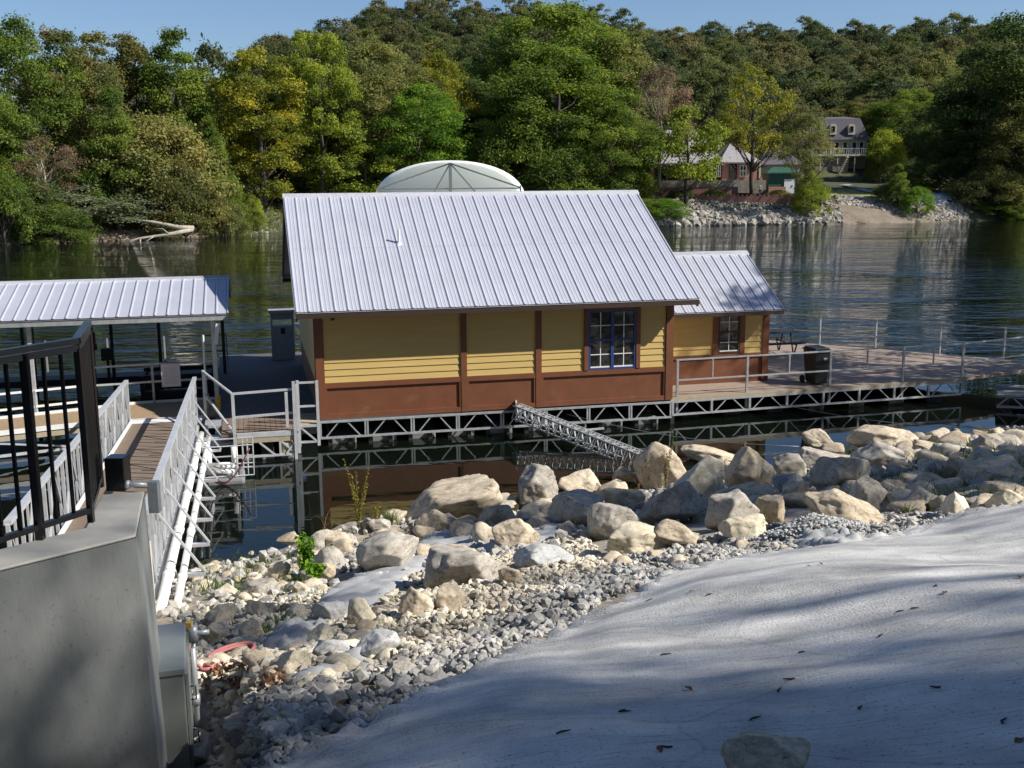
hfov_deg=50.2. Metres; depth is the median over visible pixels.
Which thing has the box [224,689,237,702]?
rock
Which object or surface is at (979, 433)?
rock
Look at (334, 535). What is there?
rock
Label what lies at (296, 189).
bush
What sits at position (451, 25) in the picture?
tree
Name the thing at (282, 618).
grass tuft
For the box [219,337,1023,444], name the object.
floating dock
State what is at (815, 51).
tree
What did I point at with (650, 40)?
tree
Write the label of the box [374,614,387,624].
boulder
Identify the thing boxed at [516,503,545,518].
rock
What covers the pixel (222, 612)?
boulder
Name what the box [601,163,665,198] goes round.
bush
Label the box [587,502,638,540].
boulder
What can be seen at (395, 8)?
tree
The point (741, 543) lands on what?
rock
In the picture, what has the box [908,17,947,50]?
tree
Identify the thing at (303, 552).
weed plant
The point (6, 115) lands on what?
tree
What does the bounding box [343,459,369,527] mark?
weed plant
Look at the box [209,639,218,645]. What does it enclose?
rock
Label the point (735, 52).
tree
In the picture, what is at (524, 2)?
tree
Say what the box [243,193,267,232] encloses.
bush
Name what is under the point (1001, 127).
tree
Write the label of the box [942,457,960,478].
boulder
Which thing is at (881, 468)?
rock
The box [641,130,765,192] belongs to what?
brick house
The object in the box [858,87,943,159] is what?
tree
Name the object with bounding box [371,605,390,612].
rock
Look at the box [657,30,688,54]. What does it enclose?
tree
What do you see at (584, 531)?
rock
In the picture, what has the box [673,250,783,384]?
annex shed
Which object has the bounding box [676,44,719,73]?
tree
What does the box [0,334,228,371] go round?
dock railing
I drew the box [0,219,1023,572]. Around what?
water
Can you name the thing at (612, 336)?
window
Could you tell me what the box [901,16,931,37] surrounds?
tree
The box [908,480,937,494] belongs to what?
rock
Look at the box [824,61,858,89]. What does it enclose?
tree
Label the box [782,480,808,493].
boulder
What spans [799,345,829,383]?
trash bin
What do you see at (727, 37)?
tree
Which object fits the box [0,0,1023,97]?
sky
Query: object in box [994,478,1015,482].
rock
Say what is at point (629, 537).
boulder
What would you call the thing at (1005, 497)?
boulder
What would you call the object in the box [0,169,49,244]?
bush
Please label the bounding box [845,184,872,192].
path
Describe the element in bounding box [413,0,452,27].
tree
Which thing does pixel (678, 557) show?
rock
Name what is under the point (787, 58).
tree
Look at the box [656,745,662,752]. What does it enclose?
dry leaf
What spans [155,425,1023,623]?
shore rubble
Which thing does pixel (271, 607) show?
rock
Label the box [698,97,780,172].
tree
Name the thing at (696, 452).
boulder
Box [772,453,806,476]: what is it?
boulder
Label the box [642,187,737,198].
garden wall
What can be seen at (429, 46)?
tree
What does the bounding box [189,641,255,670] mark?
garden hose
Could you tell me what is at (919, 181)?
bush
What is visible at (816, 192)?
bush
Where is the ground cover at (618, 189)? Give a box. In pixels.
[7,185,1020,240]
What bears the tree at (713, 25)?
on the bank at (835, 179)
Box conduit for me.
[185,621,209,728]
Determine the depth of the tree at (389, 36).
293.63 m
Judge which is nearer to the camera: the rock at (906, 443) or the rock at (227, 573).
the rock at (227, 573)
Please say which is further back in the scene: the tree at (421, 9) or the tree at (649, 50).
the tree at (421, 9)
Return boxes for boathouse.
[282,190,699,419]
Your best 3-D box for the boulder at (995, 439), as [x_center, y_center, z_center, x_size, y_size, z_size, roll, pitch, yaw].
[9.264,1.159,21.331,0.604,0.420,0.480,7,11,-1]
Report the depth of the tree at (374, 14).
332.82 m
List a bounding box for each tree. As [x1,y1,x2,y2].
[0,11,94,180]
[0,22,132,175]
[0,95,52,212]
[0,130,52,200]
[4,133,87,231]
[61,27,152,138]
[74,84,158,228]
[91,40,186,168]
[131,219,193,240]
[134,25,236,177]
[171,77,274,180]
[179,32,245,156]
[191,114,239,205]
[202,42,314,221]
[225,50,262,88]
[240,55,270,77]
[244,57,317,193]
[249,34,279,56]
[259,33,281,53]
[262,37,302,71]
[263,31,290,59]
[264,47,313,70]
[272,100,337,192]
[277,29,367,192]
[278,58,329,94]
[284,47,324,65]
[287,28,314,47]
[304,32,325,58]
[305,29,362,65]
[307,87,389,192]
[308,16,335,33]
[309,37,444,184]
[318,16,357,35]
[318,24,346,55]
[318,143,406,192]
[329,33,380,65]
[330,44,377,70]
[344,5,394,35]
[344,26,382,58]
[352,63,446,169]
[359,58,408,72]
[360,0,393,35]
[362,82,474,178]
[367,6,415,26]
[373,53,419,69]
[376,9,425,26]
[379,18,422,52]
[383,19,414,33]
[391,20,438,47]
[392,40,429,63]
[399,47,482,164]
[402,0,435,26]
[402,24,441,51]
[403,48,433,73]
[412,37,473,53]
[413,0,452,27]
[416,14,455,37]
[419,52,454,71]
[423,31,458,59]
[429,33,472,69]
[432,12,463,34]
[433,0,470,22]
[435,76,523,162]
[437,11,473,41]
[446,33,494,65]
[448,41,485,68]
[450,30,554,144]
[454,0,486,23]
[454,5,500,37]
[457,5,484,34]
[461,13,497,47]
[462,0,652,160]
[463,119,515,174]
[469,41,644,181]
[470,40,499,61]
[486,0,525,25]
[491,12,515,27]
[498,7,549,32]
[513,0,543,30]
[514,24,551,40]
[521,28,550,48]
[538,35,566,45]
[545,28,672,178]
[558,97,668,189]
[585,2,616,31]
[608,24,631,34]
[612,8,644,30]
[624,49,673,186]
[626,58,699,186]
[627,20,656,32]
[630,29,666,53]
[630,62,686,88]
[637,88,675,129]
[638,32,666,59]
[642,104,731,205]
[643,39,675,66]
[646,29,658,38]
[647,112,690,128]
[652,46,689,88]
[655,28,680,44]
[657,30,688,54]
[663,33,709,70]
[663,102,704,129]
[665,26,687,42]
[669,56,766,149]
[670,75,718,107]
[676,31,716,57]
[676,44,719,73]
[683,35,719,63]
[685,58,734,101]
[688,55,739,78]
[692,20,732,44]
[695,109,750,143]
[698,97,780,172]
[704,40,734,57]
[707,32,743,55]
[713,69,761,90]
[714,60,797,195]
[716,76,782,118]
[718,44,758,69]
[721,24,759,55]
[730,42,772,68]
[735,20,764,41]
[736,61,787,79]
[737,50,784,80]
[740,38,777,57]
[740,89,794,149]
[744,21,786,41]
[749,87,832,168]
[758,26,789,53]
[760,32,807,64]
[765,43,814,78]
[767,54,811,79]
[767,66,823,117]
[767,73,806,104]
[771,110,847,211]
[784,66,848,115]
[785,28,800,53]
[788,34,828,60]
[790,15,813,36]
[794,20,838,56]
[796,23,834,44]
[799,66,844,104]
[802,46,829,68]
[803,52,856,98]
[808,35,868,73]
[808,83,854,116]
[817,46,859,70]
[819,110,846,116]
[822,33,855,55]
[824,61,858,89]
[826,72,866,98]
[828,92,907,138]
[833,27,851,38]
[833,100,873,129]
[838,39,869,71]
[840,30,877,52]
[840,62,919,125]
[841,18,871,63]
[849,44,896,79]
[849,69,880,92]
[851,26,892,52]
[854,76,931,132]
[855,53,885,77]
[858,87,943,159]
[862,23,881,43]
[865,65,927,127]
[869,32,922,69]
[871,24,897,43]
[875,43,928,78]
[883,27,924,62]
[883,32,940,80]
[883,163,910,206]
[889,25,941,43]
[890,28,915,45]
[893,104,976,183]
[895,104,942,173]
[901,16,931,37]
[903,117,1005,192]
[904,105,966,141]
[907,48,956,80]
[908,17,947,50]
[908,49,962,89]
[915,63,1023,190]
[916,80,937,93]
[919,56,968,86]
[922,36,965,76]
[925,24,960,52]
[927,70,973,104]
[929,34,970,58]
[936,9,1023,175]
[938,9,974,51]
[953,15,980,42]
[958,25,980,45]
[959,51,1018,85]
[960,21,1015,46]
[964,28,995,47]
[968,38,999,49]
[974,81,1023,218]
[989,41,1013,51]
[1003,39,1023,63]
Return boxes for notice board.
[161,363,180,386]
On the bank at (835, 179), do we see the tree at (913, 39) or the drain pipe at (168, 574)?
the tree at (913, 39)
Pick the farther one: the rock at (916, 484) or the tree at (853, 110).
the tree at (853, 110)
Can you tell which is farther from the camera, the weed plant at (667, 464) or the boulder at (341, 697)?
the weed plant at (667, 464)
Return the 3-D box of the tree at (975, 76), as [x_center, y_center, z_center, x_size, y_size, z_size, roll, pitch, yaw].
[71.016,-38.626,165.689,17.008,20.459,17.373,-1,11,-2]
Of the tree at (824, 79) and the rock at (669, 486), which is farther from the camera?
the tree at (824, 79)
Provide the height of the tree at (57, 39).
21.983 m
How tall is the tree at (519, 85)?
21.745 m
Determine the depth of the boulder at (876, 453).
20.10 m
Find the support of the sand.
on the bank at (835, 179)
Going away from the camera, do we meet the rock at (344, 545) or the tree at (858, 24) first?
the rock at (344, 545)
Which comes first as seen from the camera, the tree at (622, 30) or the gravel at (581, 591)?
the gravel at (581, 591)
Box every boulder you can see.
[193,727,219,765]
[198,563,213,569]
[198,623,229,643]
[204,603,238,622]
[208,675,229,693]
[221,583,238,596]
[222,567,235,573]
[222,704,253,748]
[235,740,253,759]
[238,617,264,637]
[240,578,277,598]
[246,599,267,615]
[267,561,290,581]
[275,710,295,718]
[276,649,310,675]
[285,603,307,618]
[291,581,307,593]
[292,695,303,700]
[306,529,330,549]
[306,623,333,640]
[311,601,347,621]
[313,639,353,655]
[319,563,336,581]
[330,690,348,704]
[347,597,375,623]
[356,530,418,570]
[356,628,399,656]
[368,519,390,531]
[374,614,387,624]
[386,660,412,679]
[398,586,433,614]
[404,474,502,521]
[418,509,450,530]
[423,545,506,588]
[436,582,467,613]
[449,519,474,534]
[477,504,516,525]
[492,518,539,546]
[498,567,522,583]
[512,543,574,567]
[516,463,558,503]
[547,489,603,525]
[557,469,600,492]
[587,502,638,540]
[600,487,646,506]
[606,520,666,554]
[612,466,637,481]
[632,441,686,488]
[639,481,707,525]
[654,519,699,545]
[673,455,724,496]
[680,444,733,461]
[704,489,759,529]
[718,513,765,538]
[720,731,810,767]
[724,446,775,487]
[729,481,759,488]
[754,495,784,523]
[771,473,803,492]
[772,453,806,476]
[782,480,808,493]
[797,446,838,468]
[801,428,832,447]
[802,488,883,524]
[809,456,870,489]
[846,424,918,446]
[848,475,887,508]
[850,440,904,467]
[919,490,937,511]
[925,428,949,435]
[928,460,944,469]
[941,492,968,514]
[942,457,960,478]
[964,454,1023,480]
[971,434,1003,449]
[984,489,1023,507]
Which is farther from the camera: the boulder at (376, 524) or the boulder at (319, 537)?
the boulder at (376, 524)
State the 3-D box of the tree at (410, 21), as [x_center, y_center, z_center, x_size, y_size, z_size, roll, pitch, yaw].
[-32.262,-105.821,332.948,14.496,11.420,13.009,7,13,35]
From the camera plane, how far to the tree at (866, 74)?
266.58 m
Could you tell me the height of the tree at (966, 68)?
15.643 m
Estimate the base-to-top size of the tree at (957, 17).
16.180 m
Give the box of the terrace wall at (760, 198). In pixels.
[675,194,821,206]
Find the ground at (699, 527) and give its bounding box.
[157,447,1023,767]
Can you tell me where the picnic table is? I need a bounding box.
[769,328,805,354]
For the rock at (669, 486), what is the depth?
20.73 m
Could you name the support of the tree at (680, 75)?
on the bank at (835, 179)
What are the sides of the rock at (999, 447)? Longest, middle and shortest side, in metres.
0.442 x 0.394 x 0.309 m
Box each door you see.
[729,164,736,179]
[784,179,794,192]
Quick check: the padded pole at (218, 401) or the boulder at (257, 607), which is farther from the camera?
the padded pole at (218, 401)
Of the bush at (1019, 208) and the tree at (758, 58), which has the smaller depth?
the bush at (1019, 208)
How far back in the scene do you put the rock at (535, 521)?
16.65 m
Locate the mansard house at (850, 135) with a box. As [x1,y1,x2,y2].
[789,117,871,173]
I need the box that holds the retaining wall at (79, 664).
[0,492,167,767]
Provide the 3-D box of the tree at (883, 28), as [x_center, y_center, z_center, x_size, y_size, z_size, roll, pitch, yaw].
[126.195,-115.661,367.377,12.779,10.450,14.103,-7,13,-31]
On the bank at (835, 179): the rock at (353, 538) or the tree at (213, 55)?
the tree at (213, 55)
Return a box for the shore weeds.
[197,205,282,235]
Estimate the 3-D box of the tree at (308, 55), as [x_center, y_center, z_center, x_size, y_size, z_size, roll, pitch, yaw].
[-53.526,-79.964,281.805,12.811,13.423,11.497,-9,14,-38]
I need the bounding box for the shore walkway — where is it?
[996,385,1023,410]
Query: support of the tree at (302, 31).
on the bank at (835, 179)
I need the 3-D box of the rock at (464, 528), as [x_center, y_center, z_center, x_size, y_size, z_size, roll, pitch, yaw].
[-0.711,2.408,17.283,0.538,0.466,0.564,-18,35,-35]
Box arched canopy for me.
[376,160,523,192]
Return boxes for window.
[584,307,640,370]
[655,165,665,179]
[668,165,677,179]
[716,165,720,176]
[718,316,740,353]
[739,165,746,176]
[834,142,838,153]
[842,142,847,153]
[851,142,856,153]
[858,142,863,153]
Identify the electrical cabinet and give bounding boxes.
[157,622,199,767]
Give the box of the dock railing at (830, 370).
[675,336,1023,412]
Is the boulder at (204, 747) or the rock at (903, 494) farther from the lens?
the rock at (903, 494)
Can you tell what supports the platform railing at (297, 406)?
attached to the landing platform
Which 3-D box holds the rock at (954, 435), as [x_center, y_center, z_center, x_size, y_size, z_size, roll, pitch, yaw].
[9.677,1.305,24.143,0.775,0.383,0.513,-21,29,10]
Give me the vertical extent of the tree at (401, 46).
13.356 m
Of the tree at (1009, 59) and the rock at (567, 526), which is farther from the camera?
the tree at (1009, 59)
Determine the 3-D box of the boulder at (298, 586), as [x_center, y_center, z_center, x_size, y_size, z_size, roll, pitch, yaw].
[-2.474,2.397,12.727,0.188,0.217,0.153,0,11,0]
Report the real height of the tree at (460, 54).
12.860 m
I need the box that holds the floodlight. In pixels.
[104,454,161,512]
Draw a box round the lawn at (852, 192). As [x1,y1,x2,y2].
[827,189,882,197]
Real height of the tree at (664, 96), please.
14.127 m
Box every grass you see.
[184,548,324,597]
[316,468,784,554]
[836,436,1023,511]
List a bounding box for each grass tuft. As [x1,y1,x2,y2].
[199,570,228,593]
[238,558,266,577]
[247,619,276,634]
[268,608,304,624]
[380,504,400,524]
[898,500,921,513]
[973,425,999,433]
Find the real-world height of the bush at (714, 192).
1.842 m
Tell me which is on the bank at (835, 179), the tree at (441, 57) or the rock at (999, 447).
the tree at (441, 57)
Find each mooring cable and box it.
[567,414,798,446]
[781,404,1003,428]
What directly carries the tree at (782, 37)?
on the bank at (835, 179)
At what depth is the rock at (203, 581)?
15.06 m
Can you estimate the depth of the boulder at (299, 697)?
6.88 m
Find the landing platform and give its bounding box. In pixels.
[221,413,317,460]
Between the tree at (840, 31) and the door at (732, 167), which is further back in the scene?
the tree at (840, 31)
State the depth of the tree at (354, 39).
272.88 m
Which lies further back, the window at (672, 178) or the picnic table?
the window at (672, 178)
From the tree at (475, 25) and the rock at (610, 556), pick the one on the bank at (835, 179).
the tree at (475, 25)
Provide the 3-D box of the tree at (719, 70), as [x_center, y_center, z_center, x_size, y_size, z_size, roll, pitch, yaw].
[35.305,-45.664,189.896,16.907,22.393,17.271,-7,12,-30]
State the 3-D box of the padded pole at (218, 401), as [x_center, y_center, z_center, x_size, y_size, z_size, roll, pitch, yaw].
[-7.538,0.556,28.077,0.120,0.800,0.120,-3,11,-13]
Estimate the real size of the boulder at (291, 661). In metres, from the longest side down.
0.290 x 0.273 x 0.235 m
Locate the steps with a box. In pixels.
[204,418,233,448]
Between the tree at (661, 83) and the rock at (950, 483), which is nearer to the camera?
the rock at (950, 483)
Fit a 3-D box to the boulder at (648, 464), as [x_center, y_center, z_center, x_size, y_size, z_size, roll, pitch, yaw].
[3.163,1.767,23.276,1.133,1.236,1.040,-12,10,2]
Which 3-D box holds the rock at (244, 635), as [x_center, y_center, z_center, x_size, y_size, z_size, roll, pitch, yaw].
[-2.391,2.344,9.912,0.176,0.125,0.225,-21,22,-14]
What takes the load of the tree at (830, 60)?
on the bank at (835, 179)
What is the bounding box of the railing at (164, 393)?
[139,364,213,400]
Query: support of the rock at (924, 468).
on the ground at (699, 527)
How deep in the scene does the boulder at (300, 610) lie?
10.62 m
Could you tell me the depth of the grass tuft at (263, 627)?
10.22 m
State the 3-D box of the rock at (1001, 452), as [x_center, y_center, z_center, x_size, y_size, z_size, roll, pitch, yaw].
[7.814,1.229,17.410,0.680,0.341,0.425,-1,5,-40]
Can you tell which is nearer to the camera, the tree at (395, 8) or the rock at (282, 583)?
the rock at (282, 583)
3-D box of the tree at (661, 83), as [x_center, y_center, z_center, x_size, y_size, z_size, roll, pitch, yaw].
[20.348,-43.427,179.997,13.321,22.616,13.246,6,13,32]
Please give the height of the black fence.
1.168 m
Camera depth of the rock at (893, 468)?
18.26 m
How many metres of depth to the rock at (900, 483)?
15.37 m
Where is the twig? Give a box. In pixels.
[556,729,570,733]
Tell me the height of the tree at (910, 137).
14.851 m
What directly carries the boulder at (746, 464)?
on the ground at (699, 527)
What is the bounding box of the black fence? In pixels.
[0,321,103,542]
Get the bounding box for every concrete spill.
[260,614,327,651]
[293,629,412,677]
[318,521,563,607]
[791,525,863,548]
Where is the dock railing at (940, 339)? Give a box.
[770,313,1023,359]
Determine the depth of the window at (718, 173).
159.02 m
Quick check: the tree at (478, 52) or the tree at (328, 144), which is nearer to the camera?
the tree at (328, 144)
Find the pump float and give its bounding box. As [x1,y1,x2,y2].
[202,437,254,485]
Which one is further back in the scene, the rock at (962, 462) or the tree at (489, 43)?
the tree at (489, 43)
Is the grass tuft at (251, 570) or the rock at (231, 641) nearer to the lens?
the rock at (231, 641)
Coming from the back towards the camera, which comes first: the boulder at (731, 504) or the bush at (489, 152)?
the bush at (489, 152)
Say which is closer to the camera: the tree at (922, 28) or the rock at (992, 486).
the rock at (992, 486)
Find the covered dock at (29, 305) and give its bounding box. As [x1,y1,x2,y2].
[0,275,230,457]
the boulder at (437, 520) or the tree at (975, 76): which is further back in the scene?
the tree at (975, 76)
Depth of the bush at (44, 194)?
116.40 m
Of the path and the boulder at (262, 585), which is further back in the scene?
the path
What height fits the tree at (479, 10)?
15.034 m
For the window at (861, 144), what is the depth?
207.28 m
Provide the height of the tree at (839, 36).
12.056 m
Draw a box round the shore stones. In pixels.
[192,207,282,235]
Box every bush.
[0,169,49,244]
[0,169,74,234]
[12,201,103,244]
[42,180,176,227]
[47,148,124,223]
[64,109,253,224]
[77,159,177,215]
[135,153,231,238]
[187,169,251,227]
[204,199,252,235]
[233,157,308,201]
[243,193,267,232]
[306,169,363,192]
[473,107,555,189]
[514,138,620,190]
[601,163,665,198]
[642,198,663,217]
[644,198,695,218]
[666,189,695,198]
[701,189,728,199]
[764,189,792,195]
[788,169,833,215]
[861,127,909,182]
[869,183,904,202]
[877,158,980,188]
[897,186,937,213]
[938,164,1023,209]
[947,143,1023,194]
[973,199,1021,216]
[983,173,1022,199]
[998,199,1023,219]
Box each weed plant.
[293,532,314,570]
[300,559,326,579]
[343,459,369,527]
[373,503,380,518]
[661,448,672,485]
[670,428,674,447]
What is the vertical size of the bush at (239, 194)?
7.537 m
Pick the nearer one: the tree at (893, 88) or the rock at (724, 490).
the rock at (724, 490)
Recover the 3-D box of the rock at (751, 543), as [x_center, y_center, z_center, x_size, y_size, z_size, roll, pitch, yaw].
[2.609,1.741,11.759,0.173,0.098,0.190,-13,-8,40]
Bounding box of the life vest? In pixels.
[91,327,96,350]
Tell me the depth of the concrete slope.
5.76 m
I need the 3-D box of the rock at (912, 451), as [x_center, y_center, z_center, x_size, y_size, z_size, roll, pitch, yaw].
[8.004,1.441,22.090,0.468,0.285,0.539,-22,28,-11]
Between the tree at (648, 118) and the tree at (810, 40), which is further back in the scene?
the tree at (810, 40)
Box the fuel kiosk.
[268,308,294,359]
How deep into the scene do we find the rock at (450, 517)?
19.14 m
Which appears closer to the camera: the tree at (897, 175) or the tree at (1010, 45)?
the tree at (897, 175)
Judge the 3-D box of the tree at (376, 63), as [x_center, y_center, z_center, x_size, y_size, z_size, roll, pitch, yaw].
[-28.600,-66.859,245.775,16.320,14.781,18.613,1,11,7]
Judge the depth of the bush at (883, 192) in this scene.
154.45 m
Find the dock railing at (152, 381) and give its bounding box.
[95,360,219,402]
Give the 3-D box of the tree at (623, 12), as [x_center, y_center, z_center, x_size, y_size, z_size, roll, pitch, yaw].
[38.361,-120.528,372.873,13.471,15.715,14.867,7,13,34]
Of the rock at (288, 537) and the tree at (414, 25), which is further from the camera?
the tree at (414, 25)
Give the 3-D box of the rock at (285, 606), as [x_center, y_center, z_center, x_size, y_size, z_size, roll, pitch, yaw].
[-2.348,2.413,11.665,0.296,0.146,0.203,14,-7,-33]
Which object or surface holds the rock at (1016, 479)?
on the ground at (699, 527)
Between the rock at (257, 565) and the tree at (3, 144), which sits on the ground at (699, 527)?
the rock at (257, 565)
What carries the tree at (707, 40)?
on the bank at (835, 179)
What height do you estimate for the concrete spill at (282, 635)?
0.546 m
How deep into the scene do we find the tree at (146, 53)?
134.97 m
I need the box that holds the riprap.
[649,196,843,225]
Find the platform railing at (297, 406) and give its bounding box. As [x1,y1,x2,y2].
[202,370,320,458]
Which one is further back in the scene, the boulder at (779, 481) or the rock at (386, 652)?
the boulder at (779, 481)
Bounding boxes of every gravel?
[173,534,610,767]
[237,495,1022,767]
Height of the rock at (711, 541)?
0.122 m
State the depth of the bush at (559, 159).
142.07 m
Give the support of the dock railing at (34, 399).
on the covered dock at (29, 305)
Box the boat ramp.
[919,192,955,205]
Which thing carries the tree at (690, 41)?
on the bank at (835, 179)
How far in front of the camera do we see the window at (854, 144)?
207.35 m
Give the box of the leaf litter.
[205,661,286,695]
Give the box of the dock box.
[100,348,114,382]
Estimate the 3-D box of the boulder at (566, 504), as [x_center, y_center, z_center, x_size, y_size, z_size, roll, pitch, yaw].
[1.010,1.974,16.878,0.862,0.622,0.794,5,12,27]
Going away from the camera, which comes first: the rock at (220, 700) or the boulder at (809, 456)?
the rock at (220, 700)
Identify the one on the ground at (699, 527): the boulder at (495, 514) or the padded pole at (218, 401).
the boulder at (495, 514)
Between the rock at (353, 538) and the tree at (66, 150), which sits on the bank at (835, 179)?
the tree at (66, 150)
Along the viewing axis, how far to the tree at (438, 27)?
341.30 m
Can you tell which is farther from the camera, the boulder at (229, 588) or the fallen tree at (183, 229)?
the fallen tree at (183, 229)
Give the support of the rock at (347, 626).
on the ground at (699, 527)
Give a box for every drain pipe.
[156,431,203,614]
[174,436,210,601]
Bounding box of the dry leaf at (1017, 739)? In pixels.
[1014,737,1023,741]
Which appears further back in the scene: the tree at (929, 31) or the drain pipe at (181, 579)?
the tree at (929, 31)
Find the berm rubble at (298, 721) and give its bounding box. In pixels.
[206,674,336,755]
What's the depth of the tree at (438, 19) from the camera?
338.86 m
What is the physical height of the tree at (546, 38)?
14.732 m
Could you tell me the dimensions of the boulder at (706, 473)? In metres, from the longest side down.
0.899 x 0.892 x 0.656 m
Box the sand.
[821,199,947,223]
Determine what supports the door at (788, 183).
in the shed at (775, 177)
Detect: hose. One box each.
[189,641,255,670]
[203,448,249,482]
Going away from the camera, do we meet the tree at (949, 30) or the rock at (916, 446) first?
the rock at (916, 446)
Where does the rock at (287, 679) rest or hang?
on the ground at (699, 527)
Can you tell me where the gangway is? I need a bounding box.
[3,377,222,600]
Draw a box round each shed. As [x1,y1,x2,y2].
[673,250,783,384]
[761,167,800,195]
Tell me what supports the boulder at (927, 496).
on the ground at (699, 527)
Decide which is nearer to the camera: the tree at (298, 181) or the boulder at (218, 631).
the boulder at (218, 631)
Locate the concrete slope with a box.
[267,502,1023,767]
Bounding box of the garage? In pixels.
[757,147,801,180]
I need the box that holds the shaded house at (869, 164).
[865,160,908,177]
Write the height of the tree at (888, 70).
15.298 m
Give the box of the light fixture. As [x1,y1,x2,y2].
[214,320,219,344]
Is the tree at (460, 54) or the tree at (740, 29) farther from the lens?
the tree at (740, 29)
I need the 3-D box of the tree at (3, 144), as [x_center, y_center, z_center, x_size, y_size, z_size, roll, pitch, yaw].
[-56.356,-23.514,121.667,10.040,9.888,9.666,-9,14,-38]
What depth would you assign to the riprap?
147.83 m
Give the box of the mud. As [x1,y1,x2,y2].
[0,225,223,244]
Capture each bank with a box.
[0,39,1021,244]
[833,195,969,221]
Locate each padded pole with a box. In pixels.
[202,335,209,406]
[216,390,220,418]
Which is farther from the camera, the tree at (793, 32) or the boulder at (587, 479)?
the tree at (793, 32)
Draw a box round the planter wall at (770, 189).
[768,187,785,192]
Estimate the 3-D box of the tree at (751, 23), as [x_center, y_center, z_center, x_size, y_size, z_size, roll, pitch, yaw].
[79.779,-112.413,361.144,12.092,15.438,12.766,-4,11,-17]
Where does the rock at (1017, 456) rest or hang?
on the ground at (699, 527)
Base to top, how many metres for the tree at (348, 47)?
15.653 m
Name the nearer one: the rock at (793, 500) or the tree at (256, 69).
the rock at (793, 500)
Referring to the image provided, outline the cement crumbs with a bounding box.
[303,503,1001,745]
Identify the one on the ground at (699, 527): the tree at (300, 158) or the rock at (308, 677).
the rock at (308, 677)
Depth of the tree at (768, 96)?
202.65 m
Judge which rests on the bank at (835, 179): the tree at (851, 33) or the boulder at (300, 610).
the tree at (851, 33)
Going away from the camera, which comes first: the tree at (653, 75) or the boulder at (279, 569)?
the boulder at (279, 569)
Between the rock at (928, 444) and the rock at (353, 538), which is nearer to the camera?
the rock at (353, 538)
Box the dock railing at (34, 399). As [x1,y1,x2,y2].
[0,386,76,412]
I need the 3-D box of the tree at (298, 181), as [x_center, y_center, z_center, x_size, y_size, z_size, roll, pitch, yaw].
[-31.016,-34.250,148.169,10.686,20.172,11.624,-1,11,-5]
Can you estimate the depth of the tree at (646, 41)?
299.10 m
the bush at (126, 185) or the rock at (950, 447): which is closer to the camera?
the rock at (950, 447)
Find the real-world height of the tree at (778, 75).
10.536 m
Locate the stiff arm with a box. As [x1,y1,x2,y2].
[511,400,642,463]
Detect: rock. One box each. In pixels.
[198,579,211,591]
[198,655,217,667]
[207,564,221,572]
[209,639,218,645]
[213,652,230,660]
[213,694,226,709]
[221,571,230,576]
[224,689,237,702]
[226,636,241,644]
[227,646,255,655]
[232,575,244,582]
[236,592,251,602]
[240,637,256,641]
[240,649,272,668]
[240,674,253,692]
[241,634,255,637]
[244,577,258,584]
[246,572,262,577]
[252,563,267,572]
[257,635,266,642]
[263,602,276,612]
[264,664,278,680]
[276,531,298,541]
[277,580,287,587]
[278,603,293,611]
[282,573,296,580]
[283,640,308,650]
[283,673,316,684]
[290,563,299,569]
[296,549,318,566]
[300,674,314,680]
[304,577,322,586]
[312,546,348,565]
[316,585,327,590]
[319,667,334,675]
[322,529,351,544]
[323,538,353,552]
[323,652,360,671]
[329,623,343,629]
[334,661,347,673]
[344,624,355,628]
[346,532,356,545]
[347,629,370,639]
[355,619,376,629]
[366,654,375,659]
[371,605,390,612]
[377,648,397,660]
[385,509,406,521]
[412,525,435,537]
[415,543,432,556]
[445,513,456,522]
[447,544,476,550]
[451,522,473,536]
[457,515,477,522]
[472,521,493,542]
[501,493,517,504]
[501,500,513,507]
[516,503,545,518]
[526,515,551,527]
[533,499,551,515]
[557,521,575,535]
[579,528,598,540]
[579,549,596,556]
[595,480,621,494]
[601,551,621,563]
[614,479,627,488]
[614,555,632,565]
[648,550,663,556]
[666,483,673,489]
[668,554,684,562]
[703,539,717,544]
[714,488,748,493]
[735,540,748,547]
[745,484,775,496]
[747,541,757,545]
[748,495,758,502]
[781,492,808,507]
[819,485,842,490]
[821,442,844,451]
[840,480,855,485]
[841,482,854,491]
[869,467,880,478]
[876,466,885,472]
[877,500,889,511]
[880,479,906,488]
[882,481,898,491]
[885,465,907,475]
[886,489,911,501]
[886,499,925,511]
[888,458,911,470]
[895,440,912,447]
[899,472,921,481]
[900,448,913,459]
[903,447,917,456]
[904,472,943,488]
[905,486,928,499]
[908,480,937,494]
[912,439,933,447]
[912,443,929,449]
[913,432,924,437]
[915,448,945,460]
[917,457,937,468]
[918,435,931,440]
[918,462,942,477]
[928,435,940,441]
[928,495,945,509]
[929,443,941,450]
[930,477,962,495]
[932,443,964,454]
[934,430,968,443]
[942,440,963,445]
[944,451,952,456]
[948,452,969,457]
[956,467,965,478]
[956,483,979,492]
[957,459,966,466]
[957,490,978,497]
[963,478,989,486]
[965,496,977,506]
[968,446,993,460]
[970,493,992,507]
[971,430,990,436]
[979,480,1023,496]
[981,446,992,452]
[989,427,1001,433]
[992,450,1011,455]
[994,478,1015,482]
[997,441,1018,449]
[998,434,1020,443]
[1001,445,1023,454]
[1002,429,1023,442]
[1008,474,1023,483]
[1011,454,1023,465]
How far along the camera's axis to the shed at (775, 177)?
158.37 m
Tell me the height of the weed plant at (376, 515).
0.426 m
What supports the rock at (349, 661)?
on the ground at (699, 527)

